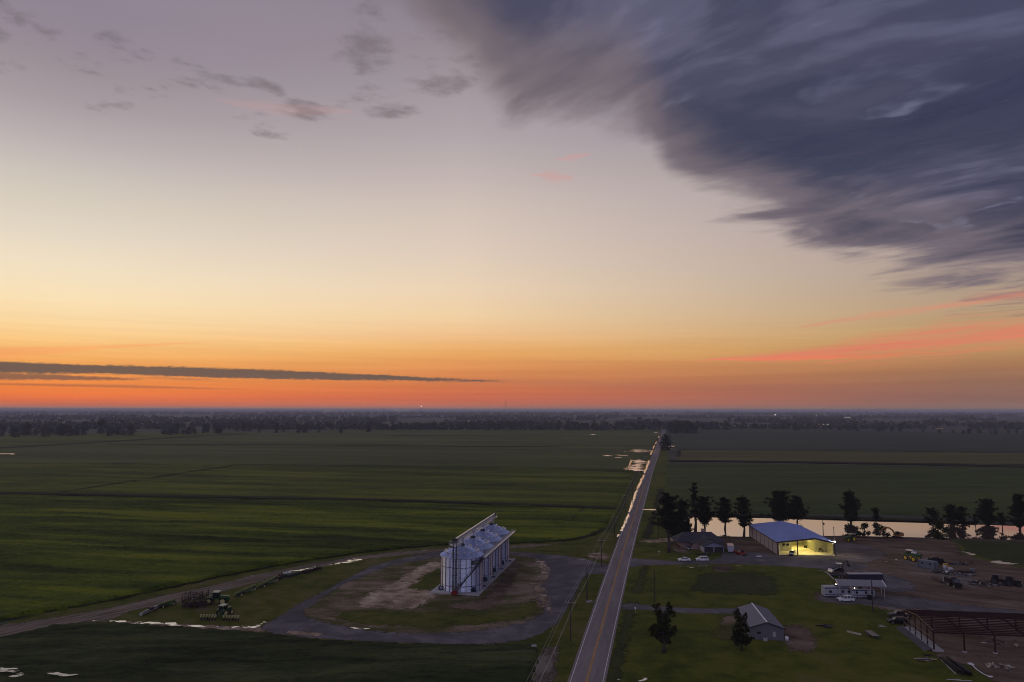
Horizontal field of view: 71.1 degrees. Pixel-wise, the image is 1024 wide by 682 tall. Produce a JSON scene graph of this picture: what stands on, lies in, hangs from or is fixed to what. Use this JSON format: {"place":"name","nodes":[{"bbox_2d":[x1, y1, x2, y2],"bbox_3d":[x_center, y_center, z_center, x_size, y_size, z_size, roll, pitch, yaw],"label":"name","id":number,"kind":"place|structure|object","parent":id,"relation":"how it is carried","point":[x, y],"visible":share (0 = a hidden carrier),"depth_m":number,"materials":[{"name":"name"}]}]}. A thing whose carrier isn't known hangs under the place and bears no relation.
{"place":"outdoors","nodes":[
{"label":"outdoors","id":0,"kind":"place"},
{"bbox_2d":[0,432,267,446],"bbox_3d":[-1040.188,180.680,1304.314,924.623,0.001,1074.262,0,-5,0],"label":"field","id":1,"kind":"structure","parent":0,"point":[11,441],"depth_m":1438.52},
{"bbox_2d":[55,465,230,492],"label":"ditch","id":2,"kind":"object","parent":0,"point":[133,480],"visible":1,"depth_m":557.71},
{"bbox_2d":[93,620,224,627],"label":"water","id":3,"kind":"structure","parent":0,"point":[172,624],"depth_m":191.44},
{"bbox_2d":[99,620,267,631],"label":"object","id":4,"kind":"structure","parent":0,"point":[257,629],"depth_m":188.14,"materials":[{"name":"soil"}]},
{"bbox_2d":[0,621,538,681],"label":"field","id":5,"kind":"structure","parent":0,"point":[98,651],"depth_m":163.79,"materials":[{"name":"plant"}]},
{"bbox_2d":[0,543,563,636],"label":"path","id":6,"kind":"structure","parent":0,"point":[100,615],"depth_m":215.78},
{"bbox_2d":[2,528,605,619],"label":"ditch","id":7,"kind":"object","parent":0,"point":[598,531],"visible":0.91,"depth_m":268.52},
{"bbox_2d":[286,630,324,636],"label":"gravel drive","id":8,"kind":"structure","parent":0,"point":[295,632],"depth_m":183.17,"materials":[{"name":"gravel"}]},
{"bbox_2d":[0,494,617,621],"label":"field","id":9,"kind":"structure","parent":0,"point":[57,552],"depth_m":324.76,"materials":[{"name":"plant"}]},
{"bbox_2d":[0,492,617,508],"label":"ditch","id":10,"kind":"object","parent":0,"point":[321,498],"visible":1,"depth_m":453.30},
{"bbox_2d":[0,462,637,506],"bbox_3d":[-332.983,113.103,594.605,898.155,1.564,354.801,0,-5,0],"label":"field","id":11,"kind":"structure","parent":0,"point":[569,486],"depth_m":560.19,"materials":[{"name":"plant"}]},
{"bbox_2d":[0,435,659,681],"bbox_3d":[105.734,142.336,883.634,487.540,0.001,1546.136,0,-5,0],"label":"lawn","id":12,"kind":"structure","parent":0,"point":[271,601],"depth_m":214.89,"materials":[{"name":"green plant"}]},
{"bbox_2d":[181,589,215,607],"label":"folded cultivator","id":13,"kind":"object","parent":12,"relation":"on","point":[190,604],"visible":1,"depth_m":206.86,"materials":[{"name":"metal"}]},
{"bbox_2d":[205,590,230,604],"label":"tractor","id":14,"kind":"object","parent":12,"relation":"on","point":[217,595],"visible":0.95,"depth_m":210.47,"materials":[{"name":"metal"}]},
{"bbox_2d":[200,614,240,620],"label":"row planter","id":15,"kind":"object","parent":12,"relation":"on","point":[233,617],"visible":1,"depth_m":194.55,"materials":[{"name":"metal"}]},
{"bbox_2d":[216,603,233,615],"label":"tractor","id":16,"kind":"object","parent":12,"relation":"on","point":[223,608],"visible":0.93,"depth_m":198.11,"materials":[{"name":"metal"}]},
{"bbox_2d":[234,584,256,596],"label":"row planter","id":17,"kind":"object","parent":12,"relation":"on","point":[245,590],"visible":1,"depth_m":223.22,"materials":[{"name":"metal"}]},
{"bbox_2d":[257,575,278,588],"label":"row planter","id":18,"kind":"object","parent":12,"relation":"on","point":[266,582],"visible":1,"depth_m":234.32,"materials":[{"name":"metal"}]},
{"bbox_2d":[0,429,660,469],"bbox_3d":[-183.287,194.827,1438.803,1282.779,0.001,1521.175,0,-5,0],"label":"field","id":19,"kind":"structure","parent":0,"point":[563,448],"depth_m":1016.82,"materials":[{"name":"plant"}]},
{"bbox_2d":[355,561,440,609],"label":"bare earth","id":20,"kind":"structure","parent":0,"point":[396,595],"depth_m":221.92,"materials":[{"name":"soil"}]},
{"bbox_2d":[405,567,439,591],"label":"lawn","id":21,"kind":"structure","parent":0,"point":[431,580],"depth_m":237.39,"materials":[{"name":"green plant"}]},
{"bbox_2d":[303,555,543,633],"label":"lawn","id":22,"kind":"structure","parent":0,"point":[347,596],"depth_m":214.05,"materials":[{"name":"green plant"}]},
{"bbox_2d":[262,551,607,643],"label":"gravel drive","id":23,"kind":"structure","parent":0,"point":[565,574],"depth_m":194.46,"materials":[{"name":"gravel"}]},
{"bbox_2d":[332,599,539,627],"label":"lawn","id":24,"kind":"structure","parent":0,"point":[431,619],"depth_m":197.34,"materials":[{"name":"green plant"}]},
{"bbox_2d":[429,558,515,595],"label":"concrete pad","id":25,"kind":"object","parent":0,"point":[487,582],"visible":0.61,"depth_m":228.55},
{"bbox_2d":[449,538,461,594],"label":"bucket elevator","id":26,"kind":"object","parent":25,"relation":"on","point":[455,541],"visible":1,"depth_m":221.09,"materials":[{"name":"metal"}]},
{"bbox_2d":[440,543,483,592],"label":"grain bin","id":27,"kind":"object","parent":25,"relation":"on","point":[469,557],"visible":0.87,"depth_m":225.56,"materials":[{"name":"metal"}]},
{"bbox_2d":[456,513,497,543],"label":"grain conveyor","id":28,"kind":"object","parent":27,"relation":"on","point":[474,529],"visible":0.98,"depth_m":246.42,"materials":[{"name":"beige metal"}]},
{"bbox_2d":[457,535,492,579],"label":"grain bin","id":29,"kind":"object","parent":25,"relation":"on","point":[484,546],"visible":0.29,"depth_m":241.35,"materials":[{"name":"metal"}]},
{"bbox_2d":[467,529,501,570],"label":"grain bin","id":30,"kind":"object","parent":25,"relation":"on","point":[492,538],"visible":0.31,"depth_m":255.56,"materials":[{"name":"metal"}]},
{"bbox_2d":[477,523,509,561],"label":"grain bin","id":31,"kind":"object","parent":25,"relation":"on","point":[499,530],"visible":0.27,"depth_m":269.45,"materials":[{"name":"metal"}]},
{"bbox_2d":[482,529,515,557],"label":"catwalk","id":32,"kind":"object","parent":31,"relation":"attached to","point":[495,546],"visible":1,"depth_m":248.06,"materials":[{"name":"metal"}]},
{"bbox_2d":[446,560,525,609],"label":"bare earth","id":33,"kind":"structure","parent":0,"point":[491,600],"depth_m":219.71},
{"bbox_2d":[0,410,1023,624],"bbox_3d":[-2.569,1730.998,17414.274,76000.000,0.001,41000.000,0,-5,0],"label":"ground","id":34,"kind":"structure","parent":0,"point":[672,452],"depth_m":2307.59,"materials":[{"name":"plant"}]},
{"bbox_2d":[93,418,107,433],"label":"tree","id":35,"kind":"object","parent":34,"relation":"on","point":[100,429],"visible":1,"depth_m":1692.45,"materials":[{"name":"green plant"}]},
{"bbox_2d":[0,413,1022,422],"bbox_3d":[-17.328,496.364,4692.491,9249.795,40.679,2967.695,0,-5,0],"label":"woods","id":36,"kind":"object","parent":34,"relation":"on","point":[748,419],"visible":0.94,"depth_m":3991.58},
{"bbox_2d":[0,418,1023,429],"bbox_3d":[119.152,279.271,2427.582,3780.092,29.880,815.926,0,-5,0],"label":"woods","id":37,"kind":"object","parent":34,"relation":"on","point":[519,425],"visible":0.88,"depth_m":2104.38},
{"bbox_2d":[0,410,1023,415],"bbox_3d":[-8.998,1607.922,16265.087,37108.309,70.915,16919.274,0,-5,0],"label":"woods","id":38,"kind":"object","parent":34,"relation":"on","point":[278,412],"visible":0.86,"depth_m":10851.57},
{"bbox_2d":[0,0,1023,411],"label":"sky","id":39,"kind":"structure","parent":0,"point":[218,205],"materials":[{"name":"orange"}]},
{"bbox_2d":[529,559,557,613],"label":"bare earth","id":40,"kind":"structure","parent":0,"point":[538,588],"depth_m":234.88,"materials":[{"name":"soil"}]},
{"bbox_2d":[531,646,559,681],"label":"path","id":41,"kind":"structure","parent":0,"point":[544,659],"depth_m":159.92,"materials":[{"name":"soil"}]},
{"bbox_2d":[532,541,615,562],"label":"lawn","id":42,"kind":"structure","parent":0,"point":[580,550],"depth_m":296.04,"materials":[{"name":"green plant"}]},
{"bbox_2d":[587,551,607,559],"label":"bare earth","id":43,"kind":"structure","parent":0,"point":[596,554],"depth_m":281.86,"materials":[{"name":"soil"}]},
{"bbox_2d":[567,429,665,681],"bbox_3d":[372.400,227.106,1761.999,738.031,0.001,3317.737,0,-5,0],"label":"road","id":44,"kind":"structure","parent":0,"point":[585,658],"depth_m":210.85,"materials":[{"name":"asphalt"}]},
{"bbox_2d":[587,489,643,681],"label":"road marking","id":45,"kind":"object","parent":44,"relation":"on","point":[609,601],"visible":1,"depth_m":206.57,"materials":[{"name":"yellow paint"}]},
{"bbox_2d":[602,450,659,681],"bbox_3d":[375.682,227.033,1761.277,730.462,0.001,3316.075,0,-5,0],"label":"road marking","id":46,"kind":"object","parent":44,"relation":"on","point":[621,595],"visible":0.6,"depth_m":211.93,"materials":[{"name":"white paint"}]},
{"bbox_2d":[606,601,639,681],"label":"ditch","id":47,"kind":"object","parent":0,"point":[615,671],"visible":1,"depth_m":170.65,"materials":[{"name":"green plant"}]},
{"bbox_2d":[606,467,640,532],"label":"ditch","id":48,"kind":"object","parent":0,"point":[610,528],"visible":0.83,"depth_m":416.73,"materials":[{"name":"green plant"}]},
{"bbox_2d":[671,541,693,552],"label":"bare earth","id":49,"kind":"structure","parent":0,"point":[679,549],"depth_m":294.41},
{"bbox_2d":[651,492,681,552],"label":"tree","id":50,"kind":"object","parent":49,"relation":"on","point":[669,517],"visible":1,"depth_m":288.44,"materials":[{"name":"green plant"}]},
{"bbox_2d":[674,498,692,534],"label":"cypress tree","id":51,"kind":"object","parent":49,"relation":"on","point":[682,509],"visible":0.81,"depth_m":319.73,"materials":[{"name":"green plant"}]},
{"bbox_2d":[689,572,779,595],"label":"tall grass","id":52,"kind":"structure","parent":0,"point":[725,583],"depth_m":235.47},
{"bbox_2d":[606,440,1023,681],"bbox_3d":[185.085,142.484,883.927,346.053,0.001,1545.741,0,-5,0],"label":"lawn","id":53,"kind":"structure","parent":0,"point":[697,650],"depth_m":180.74,"materials":[{"name":"green plant"}]},
{"bbox_2d":[632,566,649,593],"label":"ditch","id":54,"kind":"object","parent":53,"relation":"attached to","point":[637,588],"visible":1,"depth_m":239.36,"materials":[{"name":"green plant"}]},
{"bbox_2d":[642,489,662,538],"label":"ditch","id":55,"kind":"object","parent":53,"relation":"attached to","point":[649,530],"visible":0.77,"depth_m":375.06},
{"bbox_2d":[648,601,677,652],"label":"oak tree","id":56,"kind":"object","parent":53,"relation":"on","point":[663,634],"visible":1,"depth_m":169.65,"materials":[{"name":"green plant"}]},
{"bbox_2d":[658,434,673,449],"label":"tree","id":57,"kind":"object","parent":53,"relation":"on","point":[664,438],"visible":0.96,"depth_m":1019.85,"materials":[{"name":"green plant"}]},
{"bbox_2d":[621,603,736,613],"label":"gravel drive","id":58,"kind":"structure","parent":53,"relation":"on","point":[630,606],"depth_m":205.84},
{"bbox_2d":[710,565,735,571],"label":"bare earth","id":59,"kind":"structure","parent":53,"relation":"on","point":[722,568],"depth_m":259.15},
{"bbox_2d":[711,614,748,639],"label":"bare earth","id":60,"kind":"structure","parent":53,"relation":"on","point":[728,623],"depth_m":187.95,"materials":[{"name":"brown soil"}]},
{"bbox_2d":[736,603,784,640],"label":"metal building","id":61,"kind":"structure","parent":60,"relation":"on","point":[762,622],"depth_m":180.02,"materials":[{"name":"white paint"}]},
{"bbox_2d":[729,607,754,650],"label":"oak tree","id":62,"kind":"object","parent":53,"relation":"on","point":[742,630],"visible":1,"depth_m":170.86,"materials":[{"name":"green plant"}]},
{"bbox_2d":[630,552,868,571],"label":"gravel drive","id":63,"kind":"structure","parent":53,"relation":"on","point":[821,562],"depth_m":271.08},
{"bbox_2d":[828,560,849,571],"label":"backhoe loader","id":64,"kind":"object","parent":63,"relation":"on","point":[836,569],"visible":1,"depth_m":254.11,"materials":[{"name":"black paint"}]},
{"bbox_2d":[784,624,817,652],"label":"bare earth","id":65,"kind":"structure","parent":53,"relation":"on","point":[800,639],"depth_m":179.03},
{"bbox_2d":[697,538,1023,612],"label":"yard","id":66,"kind":"structure","parent":53,"relation":"on","point":[927,587],"depth_m":254.78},
{"bbox_2d":[670,529,724,551],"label":"ranch house","id":67,"kind":"structure","parent":66,"relation":"on","point":[703,540],"depth_m":298.73,"materials":[{"name":"grey"}]},
{"bbox_2d":[748,521,836,555],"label":"machine shed","id":68,"kind":"structure","parent":66,"relation":"on","point":[780,537],"depth_m":294.12,"materials":[{"name":"grey metal"}]},
{"bbox_2d":[826,542,886,563],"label":"gravel drive","id":69,"kind":"structure","parent":66,"relation":"on","point":[854,553],"depth_m":286.67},
{"bbox_2d":[859,571,916,591],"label":"gravel drive","id":70,"kind":"structure","parent":66,"relation":"on","point":[894,584],"depth_m":235.71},
{"bbox_2d":[845,572,884,580],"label":"enclosed trailer","id":71,"kind":"object","parent":70,"relation":"on","point":[866,575],"visible":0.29,"depth_m":238.53,"materials":[{"name":"grey"}]},
{"bbox_2d":[903,549,922,561],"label":"tractor","id":72,"kind":"object","parent":66,"relation":"on","point":[911,553],"visible":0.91,"depth_m":272.93,"materials":[{"name":"metal"}]},
{"bbox_2d":[900,559,974,576],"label":"concrete slab","id":73,"kind":"structure","parent":66,"relation":"on","point":[915,564],"depth_m":257.79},
{"bbox_2d":[918,558,937,569],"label":"storage container","id":74,"kind":"object","parent":73,"relation":"on","point":[925,563],"visible":1,"depth_m":259.53,"materials":[{"name":"metal"}]},
{"bbox_2d":[943,575,962,587],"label":"work truck","id":75,"kind":"object","parent":66,"relation":"on","point":[952,580],"visible":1,"depth_m":232.74,"materials":[{"name":"black paint"}]},
{"bbox_2d":[991,574,1005,585],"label":"tractor","id":76,"kind":"object","parent":66,"relation":"on","point":[995,579],"visible":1,"depth_m":235.69,"materials":[{"name":"black paint"}]},
{"bbox_2d":[1004,575,1021,586],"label":"tractor","id":77,"kind":"object","parent":66,"relation":"on","point":[1009,580],"visible":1,"depth_m":233.52,"materials":[{"name":"black paint"}]},
{"bbox_2d":[686,513,971,522],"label":"bank","id":78,"kind":"structure","parent":0,"point":[868,518],"depth_m":376.59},
{"bbox_2d":[664,463,1023,517],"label":"field","id":79,"kind":"structure","parent":0,"point":[884,489],"depth_m":540.53,"materials":[{"name":"plant"}]},
{"bbox_2d":[668,428,1023,452],"bbox_3d":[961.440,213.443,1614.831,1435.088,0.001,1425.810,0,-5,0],"label":"field","id":80,"kind":"structure","parent":0,"point":[771,439],"depth_m":1345.04,"materials":[{"name":"plant"}]},
{"bbox_2d":[668,460,1023,466],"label":"ditch","id":81,"kind":"object","parent":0,"point":[851,462],"visible":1,"depth_m":774.42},
{"bbox_2d":[677,450,1023,463],"bbox_3d":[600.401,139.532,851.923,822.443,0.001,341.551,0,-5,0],"label":"field","id":82,"kind":"structure","parent":0,"point":[902,457],"depth_m":881.19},
{"bbox_2d":[687,516,1023,541],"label":"bank","id":83,"kind":"structure","parent":0,"point":[736,537],"depth_m":322.81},
{"bbox_2d":[687,482,699,531],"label":"cypress tree","id":84,"kind":"object","parent":83,"relation":"on","point":[693,495],"visible":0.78,"depth_m":337.05,"materials":[{"name":"green plant"}]},
{"bbox_2d":[690,496,717,528],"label":"cypress tree","id":85,"kind":"object","parent":83,"relation":"on","point":[704,516],"visible":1,"depth_m":328.13,"materials":[{"name":"green plant"}]},
{"bbox_2d":[712,497,737,528],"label":"cypress tree","id":86,"kind":"object","parent":83,"relation":"on","point":[723,516],"visible":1,"depth_m":344.93,"materials":[{"name":"green plant"}]},
{"bbox_2d":[731,495,753,536],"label":"cypress tree","id":87,"kind":"object","parent":83,"relation":"on","point":[744,519],"visible":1,"depth_m":324.74,"materials":[{"name":"green plant"}]},
{"bbox_2d":[759,490,794,520],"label":"cypress tree","id":88,"kind":"object","parent":83,"relation":"on","point":[779,505],"visible":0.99,"depth_m":366.79,"materials":[{"name":"green plant"}]},
{"bbox_2d":[787,495,810,522],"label":"cypress tree","id":89,"kind":"object","parent":83,"relation":"on","point":[798,513],"visible":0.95,"depth_m":365.60,"materials":[{"name":"green plant"}]},
{"bbox_2d":[838,489,862,522],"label":"cypress tree","id":90,"kind":"object","parent":83,"relation":"on","point":[850,508],"visible":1,"depth_m":364.05,"materials":[{"name":"green plant"}]},
{"bbox_2d":[878,527,903,537],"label":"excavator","id":91,"kind":"object","parent":83,"relation":"on","point":[897,534],"visible":1,"depth_m":321.50,"materials":[{"name":"orange paint"}]},
{"bbox_2d":[922,507,942,527],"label":"cypress tree","id":92,"kind":"object","parent":83,"relation":"on","point":[933,516],"visible":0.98,"depth_m":349.35,"materials":[{"name":"green plant"}]},
{"bbox_2d":[930,521,950,539],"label":"bush","id":93,"kind":"object","parent":83,"relation":"on","point":[939,525],"visible":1,"depth_m":319.43,"materials":[{"name":"green plant"}]},
{"bbox_2d":[942,503,960,523],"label":"cypress tree","id":94,"kind":"object","parent":83,"relation":"on","point":[951,516],"visible":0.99,"depth_m":363.11,"materials":[{"name":"green plant"}]},
{"bbox_2d":[954,505,970,523],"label":"cypress tree","id":95,"kind":"object","parent":83,"relation":"on","point":[961,513],"visible":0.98,"depth_m":360.90,"materials":[{"name":"green plant"}]},
{"bbox_2d":[974,498,999,525],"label":"cypress tree","id":96,"kind":"object","parent":83,"relation":"on","point":[985,509],"visible":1,"depth_m":359.61,"materials":[{"name":"green plant"}]},
{"bbox_2d":[993,512,1007,530],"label":"cypress tree","id":97,"kind":"object","parent":83,"relation":"on","point":[1001,520],"visible":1,"depth_m":341.88,"materials":[{"name":"green plant"}]},
{"bbox_2d":[1005,493,1023,529],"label":"cypress tree","id":98,"kind":"object","parent":83,"relation":"on","point":[1017,509],"visible":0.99,"depth_m":343.46,"materials":[{"name":"green plant"}]},
{"bbox_2d":[689,517,1023,539],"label":"water","id":99,"kind":"structure","parent":0,"point":[715,526],"depth_m":347.12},
{"bbox_2d":[815,593,1023,612],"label":"gravel drive","id":100,"kind":"structure","parent":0,"point":[905,602],"depth_m":212.47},
{"bbox_2d":[821,584,852,597],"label":"camper","id":101,"kind":"object","parent":100,"relation":"on","point":[830,590],"visible":0.96,"depth_m":219.25,"materials":[{"name":"white paint"}]},
{"bbox_2d":[836,595,854,601],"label":"parked suv","id":102,"kind":"object","parent":100,"relation":"on","point":[842,598],"visible":1,"depth_m":214.20,"materials":[{"name":"white paint"}]},
{"bbox_2d":[835,579,886,598],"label":"carport","id":103,"kind":"object","parent":100,"relation":"on","point":[857,582],"visible":0.94,"depth_m":220.34,"materials":[{"name":"white paint"}]},
{"bbox_2d":[850,587,874,598],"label":"camper","id":104,"kind":"object","parent":100,"relation":"on","point":[861,592],"visible":0.9,"depth_m":218.06,"materials":[{"name":"white paint"}]},
{"bbox_2d":[903,626,943,651],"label":"concrete slab","id":105,"kind":"structure","parent":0,"point":[937,648],"depth_m":177.47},
{"bbox_2d":[903,616,1023,658],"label":"yard","id":106,"kind":"structure","parent":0,"point":[950,644],"depth_m":177.66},
{"bbox_2d":[887,616,907,623],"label":"parked suv","id":107,"kind":"object","parent":106,"relation":"on","point":[895,619],"visible":0.85,"depth_m":192.11,"materials":[{"name":"black paint"}]},
{"bbox_2d":[887,610,911,618],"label":"pickup truck","id":108,"kind":"object","parent":106,"relation":"on","point":[896,613],"visible":0.73,"depth_m":197.60,"materials":[{"name":"grey paint"}]},
{"bbox_2d":[895,625,932,650],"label":"concrete ramp","id":109,"kind":"structure","parent":106,"relation":"on","point":[914,638],"depth_m":179.01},
{"bbox_2d":[903,609,1023,653],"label":"unfinished building","id":110,"kind":"structure","parent":106,"relation":"on","point":[1003,617],"depth_m":176.53,"materials":[{"name":"red metal"}]},
{"bbox_2d":[955,577,978,586],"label":"concrete slab","id":111,"kind":"structure","parent":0,"point":[963,580],"depth_m":239.79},
{"bbox_2d":[936,653,1023,681],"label":"yard","id":112,"kind":"structure","parent":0,"point":[1016,674],"depth_m":160.96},
{"bbox_2d":[939,656,971,675],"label":"beam stack","id":113,"kind":"object","parent":112,"relation":"on","point":[957,667],"visible":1,"depth_m":158.43,"materials":[{"name":"black paint"}]},
{"bbox_2d":[985,662,1014,670],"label":"scrap heap","id":114,"kind":"object","parent":112,"relation":"on","point":[999,666],"visible":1,"depth_m":159.73,"materials":[{"name":"metal"}]},
{"bbox_2d":[955,540,1023,565],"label":"lawn","id":115,"kind":"structure","parent":0,"point":[1009,552],"depth_m":293.34,"materials":[{"name":"green plant"}]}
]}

